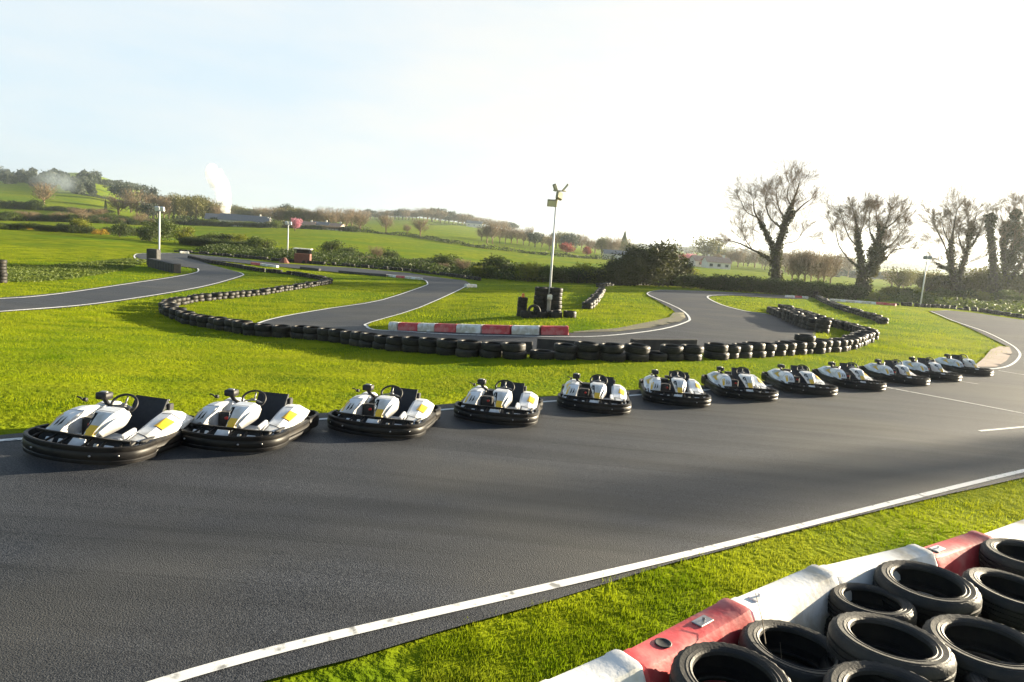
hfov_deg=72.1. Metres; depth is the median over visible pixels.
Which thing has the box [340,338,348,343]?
tyre
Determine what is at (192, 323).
tyre
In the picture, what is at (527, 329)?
barrier block
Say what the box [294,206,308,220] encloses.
leafy tree
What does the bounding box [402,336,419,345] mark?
tyre
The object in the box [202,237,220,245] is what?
bush
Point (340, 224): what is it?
house
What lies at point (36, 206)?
bush
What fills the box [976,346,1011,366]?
kerb apron
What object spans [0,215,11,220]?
bush
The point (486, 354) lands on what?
tyre
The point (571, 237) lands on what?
distant tree
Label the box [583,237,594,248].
bare tree
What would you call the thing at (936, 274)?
leafy tree
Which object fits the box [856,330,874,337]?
tyre
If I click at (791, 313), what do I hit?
tyre
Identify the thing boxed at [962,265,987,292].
leafy tree
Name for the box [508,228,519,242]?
bare tree
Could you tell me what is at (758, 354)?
tyre
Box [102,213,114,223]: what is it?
bush
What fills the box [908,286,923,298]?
bush
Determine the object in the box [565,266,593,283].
bush
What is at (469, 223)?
house
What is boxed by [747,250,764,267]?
bare tree
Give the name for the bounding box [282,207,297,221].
leafy tree
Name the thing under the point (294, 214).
leafy tree
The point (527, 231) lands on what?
bare tree
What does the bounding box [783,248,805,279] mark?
bare tree
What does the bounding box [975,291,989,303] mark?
bush
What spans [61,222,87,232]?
bush
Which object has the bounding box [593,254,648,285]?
bush
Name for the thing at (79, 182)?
hillside wood
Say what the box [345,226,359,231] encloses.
bush
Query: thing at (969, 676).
tyre
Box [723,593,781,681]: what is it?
dry stalk
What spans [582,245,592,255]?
red leaved tree
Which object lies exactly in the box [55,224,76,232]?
bush
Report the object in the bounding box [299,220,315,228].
house
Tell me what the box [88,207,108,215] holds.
bare tree
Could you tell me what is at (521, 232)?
bare tree
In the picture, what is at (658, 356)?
tyre
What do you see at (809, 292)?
bush
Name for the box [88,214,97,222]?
bush
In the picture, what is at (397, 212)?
distant tree
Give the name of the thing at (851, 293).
bush
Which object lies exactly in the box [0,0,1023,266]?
sky
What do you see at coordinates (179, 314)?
tyre
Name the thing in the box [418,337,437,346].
tyre
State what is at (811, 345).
tyre
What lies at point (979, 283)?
leafy tree
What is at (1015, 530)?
barrier block
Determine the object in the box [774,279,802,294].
bush
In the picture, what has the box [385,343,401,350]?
tyre
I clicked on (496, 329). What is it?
barrier block
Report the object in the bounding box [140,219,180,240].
bush
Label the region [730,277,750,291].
bush
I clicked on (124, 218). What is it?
bush
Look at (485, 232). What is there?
bare tree
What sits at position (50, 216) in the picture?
bare tree
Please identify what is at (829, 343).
tyre
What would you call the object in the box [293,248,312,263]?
marshal hut
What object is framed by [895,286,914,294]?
bush
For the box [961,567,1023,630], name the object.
tyre
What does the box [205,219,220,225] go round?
bush
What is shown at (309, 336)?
tyre
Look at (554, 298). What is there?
tyre
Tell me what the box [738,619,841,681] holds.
tyre
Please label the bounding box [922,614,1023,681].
tyre
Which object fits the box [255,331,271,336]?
tyre
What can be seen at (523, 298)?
tyre
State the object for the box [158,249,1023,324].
tyre wall
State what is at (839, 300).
barrier block
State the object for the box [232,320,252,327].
tyre
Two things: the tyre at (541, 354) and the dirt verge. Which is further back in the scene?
the dirt verge
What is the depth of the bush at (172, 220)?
332.21 m
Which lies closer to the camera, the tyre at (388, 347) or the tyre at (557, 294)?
the tyre at (388, 347)
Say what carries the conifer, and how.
on the ground at (400, 663)
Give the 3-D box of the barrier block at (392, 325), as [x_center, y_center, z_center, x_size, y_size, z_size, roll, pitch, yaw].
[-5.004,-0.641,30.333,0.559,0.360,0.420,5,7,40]
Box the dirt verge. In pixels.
[574,312,684,332]
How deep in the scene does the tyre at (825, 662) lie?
4.62 m
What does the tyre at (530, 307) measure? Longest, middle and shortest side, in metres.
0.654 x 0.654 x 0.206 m
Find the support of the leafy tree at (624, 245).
on the ground at (400, 663)
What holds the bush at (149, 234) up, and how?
on the ground at (400, 663)
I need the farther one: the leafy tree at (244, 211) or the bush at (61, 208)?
the leafy tree at (244, 211)
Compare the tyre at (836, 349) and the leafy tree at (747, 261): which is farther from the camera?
the leafy tree at (747, 261)
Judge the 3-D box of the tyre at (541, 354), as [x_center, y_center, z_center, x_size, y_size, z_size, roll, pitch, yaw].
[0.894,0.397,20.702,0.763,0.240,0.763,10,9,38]
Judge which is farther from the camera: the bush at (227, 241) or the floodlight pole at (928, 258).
the bush at (227, 241)
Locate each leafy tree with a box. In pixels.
[164,192,181,219]
[168,193,190,215]
[179,194,209,218]
[197,200,225,217]
[222,205,233,212]
[228,204,245,213]
[232,207,252,214]
[273,208,292,223]
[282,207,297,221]
[287,208,301,220]
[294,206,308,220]
[549,231,562,248]
[555,231,570,249]
[594,235,610,254]
[617,242,638,250]
[686,235,730,255]
[720,249,734,257]
[740,254,757,265]
[757,252,769,269]
[879,266,920,288]
[912,269,940,293]
[925,269,947,290]
[938,271,965,292]
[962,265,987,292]
[972,265,1009,291]
[979,273,1017,291]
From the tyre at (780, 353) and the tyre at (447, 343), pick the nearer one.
the tyre at (447, 343)
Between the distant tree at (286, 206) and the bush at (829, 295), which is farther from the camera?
the distant tree at (286, 206)
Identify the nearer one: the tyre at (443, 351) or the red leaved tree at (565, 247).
the tyre at (443, 351)
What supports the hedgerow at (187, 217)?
on the ground at (400, 663)
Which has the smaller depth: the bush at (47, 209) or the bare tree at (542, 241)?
the bush at (47, 209)
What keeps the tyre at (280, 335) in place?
on the ground at (400, 663)
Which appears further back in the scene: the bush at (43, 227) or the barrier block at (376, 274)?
the bush at (43, 227)
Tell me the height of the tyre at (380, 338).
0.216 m
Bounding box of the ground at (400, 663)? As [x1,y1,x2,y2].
[0,173,1023,681]
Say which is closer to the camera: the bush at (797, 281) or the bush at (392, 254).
the bush at (797, 281)
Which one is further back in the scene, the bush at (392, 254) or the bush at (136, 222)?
the bush at (136, 222)
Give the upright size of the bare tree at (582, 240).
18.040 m
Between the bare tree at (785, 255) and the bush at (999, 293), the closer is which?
the bush at (999, 293)
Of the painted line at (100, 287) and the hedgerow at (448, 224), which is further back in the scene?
the hedgerow at (448, 224)
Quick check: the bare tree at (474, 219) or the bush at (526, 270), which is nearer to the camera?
the bush at (526, 270)
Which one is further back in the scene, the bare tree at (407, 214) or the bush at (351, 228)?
the bare tree at (407, 214)
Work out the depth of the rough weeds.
58.48 m
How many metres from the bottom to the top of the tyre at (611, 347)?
0.240 m
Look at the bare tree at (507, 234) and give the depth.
417.66 m
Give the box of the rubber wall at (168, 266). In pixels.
[147,258,180,272]
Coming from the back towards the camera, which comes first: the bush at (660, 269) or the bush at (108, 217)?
the bush at (108, 217)
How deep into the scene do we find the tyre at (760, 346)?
23.74 m
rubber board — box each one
[497,341,532,352]
[536,338,576,350]
[630,339,696,349]
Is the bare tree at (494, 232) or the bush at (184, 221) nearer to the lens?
the bush at (184, 221)
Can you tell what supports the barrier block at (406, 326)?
on the ground at (400, 663)
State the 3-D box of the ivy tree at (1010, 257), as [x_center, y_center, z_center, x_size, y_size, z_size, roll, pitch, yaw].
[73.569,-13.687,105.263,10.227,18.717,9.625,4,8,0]
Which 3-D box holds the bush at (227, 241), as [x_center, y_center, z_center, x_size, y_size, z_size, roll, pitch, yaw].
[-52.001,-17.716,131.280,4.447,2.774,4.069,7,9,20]
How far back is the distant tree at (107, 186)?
784.08 m
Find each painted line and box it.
[0,268,198,298]
[0,272,243,311]
[0,312,1020,440]
[147,469,1023,681]
[258,279,427,322]
[364,283,697,336]
[707,294,763,313]
[887,387,1020,412]
[978,426,1023,430]
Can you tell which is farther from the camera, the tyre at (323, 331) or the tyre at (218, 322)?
the tyre at (218, 322)
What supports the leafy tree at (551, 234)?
on the ground at (400, 663)
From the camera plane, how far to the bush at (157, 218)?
287.38 m
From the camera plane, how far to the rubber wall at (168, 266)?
67.75 m
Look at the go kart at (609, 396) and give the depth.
13.79 m
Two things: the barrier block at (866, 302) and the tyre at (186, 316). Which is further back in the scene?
the barrier block at (866, 302)
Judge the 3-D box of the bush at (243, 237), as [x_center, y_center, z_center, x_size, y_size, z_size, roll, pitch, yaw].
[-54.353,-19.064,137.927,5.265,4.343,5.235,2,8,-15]
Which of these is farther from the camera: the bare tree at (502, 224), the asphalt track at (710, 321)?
the bare tree at (502, 224)
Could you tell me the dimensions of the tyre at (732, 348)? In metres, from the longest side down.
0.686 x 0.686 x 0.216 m
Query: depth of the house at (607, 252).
323.98 m
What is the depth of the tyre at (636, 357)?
20.67 m
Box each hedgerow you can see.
[80,192,123,202]
[171,215,286,227]
[358,229,614,259]
[428,222,510,231]
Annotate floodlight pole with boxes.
[154,206,164,248]
[285,221,291,256]
[547,184,568,311]
[920,255,931,304]
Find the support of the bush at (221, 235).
on the ground at (400, 663)
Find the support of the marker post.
on the ground at (400, 663)
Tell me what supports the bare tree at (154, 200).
on the ground at (400, 663)
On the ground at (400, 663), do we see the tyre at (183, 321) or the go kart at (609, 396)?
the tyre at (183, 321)
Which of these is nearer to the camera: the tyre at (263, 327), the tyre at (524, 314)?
the tyre at (263, 327)
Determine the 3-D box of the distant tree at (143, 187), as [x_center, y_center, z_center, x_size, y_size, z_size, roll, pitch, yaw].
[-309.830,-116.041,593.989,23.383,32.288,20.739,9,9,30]
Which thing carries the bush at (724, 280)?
on the ground at (400, 663)
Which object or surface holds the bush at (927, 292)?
on the ground at (400, 663)
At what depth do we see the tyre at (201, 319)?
28.89 m
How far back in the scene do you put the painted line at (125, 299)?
39.01 m
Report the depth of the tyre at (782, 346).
24.64 m
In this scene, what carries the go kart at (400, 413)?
on the asphalt track at (172, 560)
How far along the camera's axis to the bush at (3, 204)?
355.65 m
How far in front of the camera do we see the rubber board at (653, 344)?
23.47 m
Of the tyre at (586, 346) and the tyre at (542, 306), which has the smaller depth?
the tyre at (586, 346)
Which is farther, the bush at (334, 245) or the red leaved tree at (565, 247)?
the red leaved tree at (565, 247)
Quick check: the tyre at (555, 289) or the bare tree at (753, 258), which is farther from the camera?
the bare tree at (753, 258)
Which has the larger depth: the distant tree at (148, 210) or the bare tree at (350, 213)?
the bare tree at (350, 213)
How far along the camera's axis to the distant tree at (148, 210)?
325.59 m
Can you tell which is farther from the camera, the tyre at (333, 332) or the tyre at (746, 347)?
the tyre at (333, 332)
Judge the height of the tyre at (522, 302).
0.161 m
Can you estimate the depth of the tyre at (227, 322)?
27.59 m
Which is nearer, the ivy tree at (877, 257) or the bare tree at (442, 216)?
the ivy tree at (877, 257)
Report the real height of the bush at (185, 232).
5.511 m
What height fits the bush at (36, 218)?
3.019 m
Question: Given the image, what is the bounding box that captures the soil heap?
[279,257,288,262]
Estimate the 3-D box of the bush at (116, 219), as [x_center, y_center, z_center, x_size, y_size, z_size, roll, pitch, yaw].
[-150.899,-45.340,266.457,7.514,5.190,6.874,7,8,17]
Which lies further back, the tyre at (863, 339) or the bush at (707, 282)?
the bush at (707, 282)
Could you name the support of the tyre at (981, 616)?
on the ground at (400, 663)
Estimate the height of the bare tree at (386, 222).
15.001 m
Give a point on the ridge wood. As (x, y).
(900, 263)
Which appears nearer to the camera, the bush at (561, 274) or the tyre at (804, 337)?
the tyre at (804, 337)
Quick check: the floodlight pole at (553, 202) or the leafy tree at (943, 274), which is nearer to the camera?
the floodlight pole at (553, 202)
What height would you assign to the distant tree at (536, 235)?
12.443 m
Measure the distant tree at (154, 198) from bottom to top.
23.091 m
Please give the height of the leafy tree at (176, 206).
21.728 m
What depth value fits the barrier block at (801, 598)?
5.34 m
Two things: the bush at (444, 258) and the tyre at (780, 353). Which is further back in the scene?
the bush at (444, 258)
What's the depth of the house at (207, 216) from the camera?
363.44 m
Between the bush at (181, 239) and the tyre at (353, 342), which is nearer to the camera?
the tyre at (353, 342)
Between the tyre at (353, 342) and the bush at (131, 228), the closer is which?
the tyre at (353, 342)
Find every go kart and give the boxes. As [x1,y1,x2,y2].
[21,391,201,464]
[179,388,318,451]
[327,384,440,438]
[454,378,542,425]
[557,373,630,414]
[638,369,710,406]
[701,366,777,400]
[761,364,837,395]
[811,362,886,390]
[858,359,929,385]
[898,357,961,380]
[930,354,993,375]
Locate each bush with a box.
[0,200,13,208]
[0,212,26,220]
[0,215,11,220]
[5,200,24,208]
[8,222,28,229]
[16,203,30,209]
[23,201,40,209]
[24,222,50,230]
[26,198,46,209]
[30,216,44,220]
[35,225,57,231]
[37,213,49,220]
[39,207,57,210]
[41,225,61,231]
[46,206,60,210]
[52,213,69,221]
[53,206,72,210]
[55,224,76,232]
[61,217,76,221]
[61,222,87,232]
[64,213,86,218]
[69,218,92,231]
[79,224,97,233]
[83,214,94,222]
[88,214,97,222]
[92,229,109,234]
[94,217,104,222]
[97,213,118,217]
[99,227,114,234]
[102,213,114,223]
[102,215,125,223]
[109,222,133,236]
[116,215,133,223]
[126,227,137,235]
[127,218,139,224]
[136,225,162,240]
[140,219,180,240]
[152,216,169,224]
[166,218,182,223]
[172,225,195,243]
[174,219,191,224]
[177,237,188,244]
[182,236,195,245]
[190,236,208,245]
[193,219,208,225]
[194,238,206,245]
[198,219,214,225]
[199,231,217,239]
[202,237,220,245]
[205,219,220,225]
[210,239,222,245]
[211,233,234,240]
[218,221,233,226]
[220,239,238,245]
[221,233,246,241]
[237,221,248,226]
[246,222,267,227]
[247,235,279,248]
[266,220,282,227]
[296,225,309,228]
[316,239,345,252]
[337,245,358,254]
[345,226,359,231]
[380,247,401,258]
[427,253,462,266]
[468,261,487,268]
[469,265,486,277]
[477,253,518,266]
[482,265,496,277]
[489,266,508,278]
[500,261,523,279]
[512,262,545,281]
[530,264,559,281]
[548,265,576,282]
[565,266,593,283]
[571,261,596,283]
[593,254,648,285]
[672,273,706,288]
[673,273,695,287]
[687,274,719,289]
[691,267,701,275]
[700,275,726,290]
[708,274,736,290]
[716,273,747,290]
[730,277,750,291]
[735,274,766,292]
[752,276,775,293]
[760,277,785,294]
[770,277,794,294]
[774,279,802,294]
[791,277,812,295]
[797,282,819,296]
[805,281,829,297]
[812,279,841,298]
[827,283,851,299]
[836,281,861,299]
[847,282,870,300]
[865,291,891,301]
[878,285,901,295]
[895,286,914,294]
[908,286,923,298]
[912,291,930,299]
[934,287,956,298]
[953,287,977,300]
[963,289,980,301]
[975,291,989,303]
[978,293,994,305]
[989,289,1016,303]
[1004,289,1023,306]
[1006,295,1023,305]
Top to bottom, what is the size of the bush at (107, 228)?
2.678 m
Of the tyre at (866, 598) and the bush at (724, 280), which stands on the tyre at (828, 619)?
the tyre at (866, 598)
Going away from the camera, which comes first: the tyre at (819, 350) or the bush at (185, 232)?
the tyre at (819, 350)
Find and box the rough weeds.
[7,258,145,281]
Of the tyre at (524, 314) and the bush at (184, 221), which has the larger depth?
the bush at (184, 221)
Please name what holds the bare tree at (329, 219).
on the ground at (400, 663)
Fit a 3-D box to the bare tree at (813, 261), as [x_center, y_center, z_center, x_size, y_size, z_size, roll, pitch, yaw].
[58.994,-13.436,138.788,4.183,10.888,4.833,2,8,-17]
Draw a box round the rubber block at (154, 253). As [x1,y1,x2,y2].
[146,249,160,263]
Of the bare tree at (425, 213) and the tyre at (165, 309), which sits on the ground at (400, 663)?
the bare tree at (425, 213)
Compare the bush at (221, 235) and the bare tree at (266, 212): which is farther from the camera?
the bare tree at (266, 212)
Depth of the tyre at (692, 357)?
21.65 m
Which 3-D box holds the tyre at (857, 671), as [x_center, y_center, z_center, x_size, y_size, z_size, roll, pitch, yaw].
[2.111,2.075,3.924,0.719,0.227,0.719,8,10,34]
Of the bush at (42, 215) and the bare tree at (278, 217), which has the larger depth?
the bare tree at (278, 217)
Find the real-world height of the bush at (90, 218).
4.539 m
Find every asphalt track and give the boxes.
[0,253,815,353]
[0,310,1023,681]
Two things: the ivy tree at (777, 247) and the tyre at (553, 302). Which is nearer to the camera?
the tyre at (553, 302)
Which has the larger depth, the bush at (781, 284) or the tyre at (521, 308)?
the bush at (781, 284)
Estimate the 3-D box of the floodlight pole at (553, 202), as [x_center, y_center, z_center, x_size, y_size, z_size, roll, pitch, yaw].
[2.063,-4.455,35.357,0.992,6.843,0.545,4,8,0]
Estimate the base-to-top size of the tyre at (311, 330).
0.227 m
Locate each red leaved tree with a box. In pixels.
[558,242,575,253]
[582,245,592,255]
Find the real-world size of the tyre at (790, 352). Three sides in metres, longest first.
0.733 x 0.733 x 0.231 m
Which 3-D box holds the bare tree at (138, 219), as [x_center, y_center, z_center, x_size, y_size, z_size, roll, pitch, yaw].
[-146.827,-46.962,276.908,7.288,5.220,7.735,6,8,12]
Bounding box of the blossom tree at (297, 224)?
[290,218,302,230]
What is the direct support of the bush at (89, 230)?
on the ground at (400, 663)
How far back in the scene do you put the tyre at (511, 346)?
20.39 m
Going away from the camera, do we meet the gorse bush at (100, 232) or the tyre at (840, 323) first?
the tyre at (840, 323)
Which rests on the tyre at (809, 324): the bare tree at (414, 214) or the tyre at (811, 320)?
the tyre at (811, 320)
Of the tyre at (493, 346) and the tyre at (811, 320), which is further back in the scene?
the tyre at (811, 320)
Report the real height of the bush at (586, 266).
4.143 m
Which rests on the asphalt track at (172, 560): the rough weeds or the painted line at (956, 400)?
the painted line at (956, 400)
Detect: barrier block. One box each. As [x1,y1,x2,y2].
[338,270,353,273]
[354,272,370,274]
[371,273,387,276]
[388,322,399,329]
[398,322,417,330]
[417,323,435,331]
[434,323,456,331]
[456,324,484,332]
[464,284,476,286]
[482,324,512,333]
[512,325,540,334]
[540,325,568,334]
[540,649,645,681]
[623,598,752,681]
[731,564,838,634]
[820,544,937,600]
[830,299,845,301]
[845,300,861,302]
[862,301,875,303]
[876,302,886,304]
[923,531,992,575]
[984,519,1023,539]
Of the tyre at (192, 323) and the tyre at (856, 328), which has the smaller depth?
the tyre at (192, 323)
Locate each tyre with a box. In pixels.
[0,273,7,276]
[161,304,178,308]
[162,306,175,312]
[169,308,185,314]
[177,311,194,317]
[180,318,189,323]
[182,313,196,319]
[189,320,196,325]
[190,314,206,320]
[196,315,210,322]
[197,322,206,326]
[206,323,214,328]
[208,316,226,323]
[213,318,229,325]
[214,325,223,330]
[224,319,242,326]
[224,326,231,331]
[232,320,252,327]
[232,327,242,333]
[242,323,258,329]
[243,330,254,335]
[254,323,273,330]
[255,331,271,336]
[271,331,290,337]
[272,324,290,332]
[291,325,310,332]
[291,332,303,338]
[303,326,319,333]
[303,333,317,339]
[317,327,330,335]
[317,335,328,340]
[328,328,346,336]
[328,336,340,342]
[340,330,350,338]
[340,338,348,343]
[349,339,368,345]
[350,331,365,339]
[359,339,371,347]
[360,332,379,341]
[372,341,384,349]
[374,334,392,343]
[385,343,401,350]
[386,336,402,344]
[401,344,417,352]
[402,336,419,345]
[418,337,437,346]
[418,345,435,353]
[436,337,458,348]
[436,347,454,355]
[455,348,478,357]
[457,339,481,349]
[479,349,501,357]
[481,341,502,351]
[501,341,525,351]
[502,351,526,359]
[517,300,527,303]
[517,303,526,306]
[517,307,526,309]
[518,297,527,300]
[520,310,533,317]
[527,304,540,317]
[529,349,553,359]
[533,299,546,304]
[533,304,546,308]
[534,295,546,299]
[535,287,547,291]
[535,291,547,295]
[535,310,547,317]
[549,291,561,296]
[549,310,561,317]
[550,287,562,292]
[551,300,561,304]
[551,304,561,308]
[552,296,561,300]
[553,351,575,359]
[554,342,577,353]
[563,310,575,317]
[574,340,599,351]
[576,351,599,359]
[599,342,623,353]
[599,352,625,361]
[624,342,649,354]
[624,351,648,361]
[649,351,667,361]
[659,344,682,353]
[667,353,683,360]
[669,641,790,681]
[681,344,703,353]
[683,352,701,360]
[703,350,728,359]
[704,342,727,352]
[724,343,740,352]
[728,352,738,358]
[732,343,752,351]
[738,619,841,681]
[739,352,751,358]
[742,341,764,350]
[752,350,765,357]
[757,341,776,350]
[766,351,774,356]
[770,342,787,350]
[774,350,785,356]
[775,340,796,349]
[776,655,811,667]
[785,350,794,355]
[787,340,806,348]
[789,312,802,315]
[794,333,815,341]
[795,349,806,354]
[802,316,815,320]
[805,326,814,330]
[806,322,815,326]
[806,342,815,348]
[806,348,813,353]
[808,318,815,322]
[808,348,825,353]
[814,328,828,333]
[815,323,829,328]
[815,338,832,346]
[815,340,825,347]
[816,319,830,324]
[819,653,833,668]
[823,660,930,681]
[824,615,831,636]
[825,347,830,352]
[826,339,840,346]
[826,611,956,681]
[828,582,916,625]
[829,338,847,345]
[830,347,840,352]
[835,337,852,345]
[837,321,850,325]
[840,346,847,351]
[841,337,858,344]
[842,335,861,342]
[844,322,858,326]
[848,334,864,342]
[849,332,868,338]
[851,345,857,349]
[854,326,869,330]
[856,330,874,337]
[861,328,877,331]
[872,560,982,625]
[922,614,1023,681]
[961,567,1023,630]
[963,661,1015,681]
[965,650,998,660]
[979,538,1023,576]
[980,615,1023,632]
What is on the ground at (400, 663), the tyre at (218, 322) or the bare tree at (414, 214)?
the bare tree at (414, 214)
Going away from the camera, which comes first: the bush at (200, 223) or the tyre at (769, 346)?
the tyre at (769, 346)
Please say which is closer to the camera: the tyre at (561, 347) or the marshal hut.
the tyre at (561, 347)
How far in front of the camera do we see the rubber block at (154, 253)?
73.81 m
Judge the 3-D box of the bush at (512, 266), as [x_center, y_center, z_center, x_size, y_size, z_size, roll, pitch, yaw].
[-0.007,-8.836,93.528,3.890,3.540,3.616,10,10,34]
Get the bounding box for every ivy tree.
[713,157,834,280]
[815,187,923,293]
[911,183,1011,293]
[976,186,1023,296]
[976,204,1004,295]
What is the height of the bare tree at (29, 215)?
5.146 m
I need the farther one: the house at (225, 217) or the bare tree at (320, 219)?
the bare tree at (320, 219)
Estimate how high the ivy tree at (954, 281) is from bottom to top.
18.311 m
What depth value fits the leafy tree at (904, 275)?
147.76 m
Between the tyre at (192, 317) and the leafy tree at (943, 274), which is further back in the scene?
the leafy tree at (943, 274)
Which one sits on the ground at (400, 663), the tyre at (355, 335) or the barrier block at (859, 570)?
the barrier block at (859, 570)
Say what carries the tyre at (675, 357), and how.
on the ground at (400, 663)
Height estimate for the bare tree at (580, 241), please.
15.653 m
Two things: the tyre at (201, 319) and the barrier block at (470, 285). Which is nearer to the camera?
the tyre at (201, 319)
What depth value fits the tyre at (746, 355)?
23.31 m
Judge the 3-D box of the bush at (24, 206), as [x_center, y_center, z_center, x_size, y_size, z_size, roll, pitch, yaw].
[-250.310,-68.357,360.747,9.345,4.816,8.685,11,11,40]
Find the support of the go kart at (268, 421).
on the asphalt track at (172, 560)
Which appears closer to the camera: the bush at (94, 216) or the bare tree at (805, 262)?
the bare tree at (805, 262)
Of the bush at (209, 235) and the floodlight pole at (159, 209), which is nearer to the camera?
the floodlight pole at (159, 209)
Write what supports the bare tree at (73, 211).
on the ground at (400, 663)
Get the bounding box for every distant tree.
[101,184,123,191]
[109,180,134,204]
[134,184,160,201]
[136,200,157,218]
[145,193,162,215]
[276,204,293,209]
[363,209,376,218]
[394,208,408,219]
[439,214,450,222]
[441,210,456,222]
[507,222,519,228]
[525,231,543,246]
[558,232,580,246]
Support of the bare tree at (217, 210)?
on the ground at (400, 663)
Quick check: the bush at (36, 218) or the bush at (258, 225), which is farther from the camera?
the bush at (258, 225)
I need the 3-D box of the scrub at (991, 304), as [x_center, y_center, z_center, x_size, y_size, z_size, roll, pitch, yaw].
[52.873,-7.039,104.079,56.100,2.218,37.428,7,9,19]
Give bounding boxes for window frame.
[294,249,311,253]
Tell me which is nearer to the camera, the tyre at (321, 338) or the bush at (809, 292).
the tyre at (321, 338)
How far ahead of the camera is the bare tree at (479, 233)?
412.01 m
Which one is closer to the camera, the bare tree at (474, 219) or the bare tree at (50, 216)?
the bare tree at (50, 216)
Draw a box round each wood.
[0,166,101,193]
[86,174,140,189]
[598,243,1022,279]
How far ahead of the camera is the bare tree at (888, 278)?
201.32 m
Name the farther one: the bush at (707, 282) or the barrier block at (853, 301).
the bush at (707, 282)
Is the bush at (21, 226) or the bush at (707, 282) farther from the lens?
the bush at (21, 226)
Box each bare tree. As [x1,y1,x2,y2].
[16,210,37,220]
[28,181,58,203]
[49,212,64,221]
[62,206,89,214]
[77,212,91,219]
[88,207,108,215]
[96,194,139,214]
[120,185,147,212]
[122,196,148,214]
[131,215,148,222]
[132,212,147,217]
[135,191,160,218]
[149,194,167,216]
[157,196,173,217]
[207,204,227,213]
[250,205,267,216]
[264,207,278,216]
[267,207,287,220]
[296,208,318,221]
[315,205,330,221]
[317,210,338,222]
[324,207,343,222]
[337,210,355,225]
[339,206,360,225]
[347,212,374,229]
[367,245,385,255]
[376,214,394,231]
[377,209,390,216]
[399,210,410,219]
[402,224,410,230]
[409,210,420,218]
[409,218,430,235]
[414,207,427,219]
[417,207,434,220]
[424,210,440,221]
[435,210,451,222]
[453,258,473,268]
[454,213,470,223]
[468,216,479,220]
[475,225,484,240]
[480,220,495,242]
[483,219,501,243]
[494,222,509,242]
[496,221,510,227]
[500,222,512,242]
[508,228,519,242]
[513,225,527,243]
[517,229,527,244]
[524,225,535,239]
[538,234,548,246]
[544,234,557,249]
[574,234,584,248]
[576,232,588,250]
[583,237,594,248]
[605,235,623,249]
[724,251,738,261]
[733,247,752,266]
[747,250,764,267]
[782,249,793,271]
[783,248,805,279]
[788,245,812,277]
[793,246,816,280]
[801,249,821,280]
[809,250,833,281]
[815,250,836,280]
[826,249,848,284]
[842,256,855,276]
[879,268,897,285]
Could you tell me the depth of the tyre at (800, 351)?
25.57 m
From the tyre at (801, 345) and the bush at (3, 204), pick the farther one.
the bush at (3, 204)
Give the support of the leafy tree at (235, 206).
on the ground at (400, 663)
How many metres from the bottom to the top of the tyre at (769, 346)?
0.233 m
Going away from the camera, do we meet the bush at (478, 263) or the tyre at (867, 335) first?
the tyre at (867, 335)
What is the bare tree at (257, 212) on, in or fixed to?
on the ground at (400, 663)
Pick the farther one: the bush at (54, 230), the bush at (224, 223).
the bush at (224, 223)
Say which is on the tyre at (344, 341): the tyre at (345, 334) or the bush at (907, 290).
the tyre at (345, 334)
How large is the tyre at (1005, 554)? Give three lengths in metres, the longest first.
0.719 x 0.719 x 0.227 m
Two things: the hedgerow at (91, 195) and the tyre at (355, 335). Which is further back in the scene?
the hedgerow at (91, 195)
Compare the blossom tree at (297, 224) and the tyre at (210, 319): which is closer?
the tyre at (210, 319)
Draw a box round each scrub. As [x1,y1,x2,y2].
[193,243,592,282]
[702,276,1023,312]
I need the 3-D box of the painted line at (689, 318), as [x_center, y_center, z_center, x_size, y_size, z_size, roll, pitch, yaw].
[2.058,-3.518,54.547,23.966,1.571,56.406,7,8,15]
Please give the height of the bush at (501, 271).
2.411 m
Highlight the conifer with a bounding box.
[619,231,626,249]
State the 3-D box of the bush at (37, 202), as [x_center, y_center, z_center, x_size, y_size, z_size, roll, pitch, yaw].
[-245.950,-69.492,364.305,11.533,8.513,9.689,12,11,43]
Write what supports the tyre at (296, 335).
on the ground at (400, 663)
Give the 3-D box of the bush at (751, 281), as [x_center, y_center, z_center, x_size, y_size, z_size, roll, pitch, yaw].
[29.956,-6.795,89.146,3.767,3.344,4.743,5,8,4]
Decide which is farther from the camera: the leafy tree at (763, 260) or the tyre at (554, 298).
the leafy tree at (763, 260)
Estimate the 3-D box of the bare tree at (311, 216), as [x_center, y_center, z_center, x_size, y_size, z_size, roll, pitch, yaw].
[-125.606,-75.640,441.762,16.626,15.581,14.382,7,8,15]
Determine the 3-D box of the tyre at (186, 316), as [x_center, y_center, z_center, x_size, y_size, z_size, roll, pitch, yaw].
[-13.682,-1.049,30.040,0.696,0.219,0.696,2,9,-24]
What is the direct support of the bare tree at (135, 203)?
on the ground at (400, 663)
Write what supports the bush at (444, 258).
on the ground at (400, 663)
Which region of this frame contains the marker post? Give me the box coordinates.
[547,294,551,311]
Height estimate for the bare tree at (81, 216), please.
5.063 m
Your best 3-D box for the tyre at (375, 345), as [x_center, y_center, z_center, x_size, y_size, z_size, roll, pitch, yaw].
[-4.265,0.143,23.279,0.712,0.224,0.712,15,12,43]
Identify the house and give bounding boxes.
[204,213,230,219]
[217,213,270,226]
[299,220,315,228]
[312,220,330,226]
[328,222,345,229]
[466,220,482,227]
[602,249,628,258]
[688,254,713,266]
[701,255,731,269]

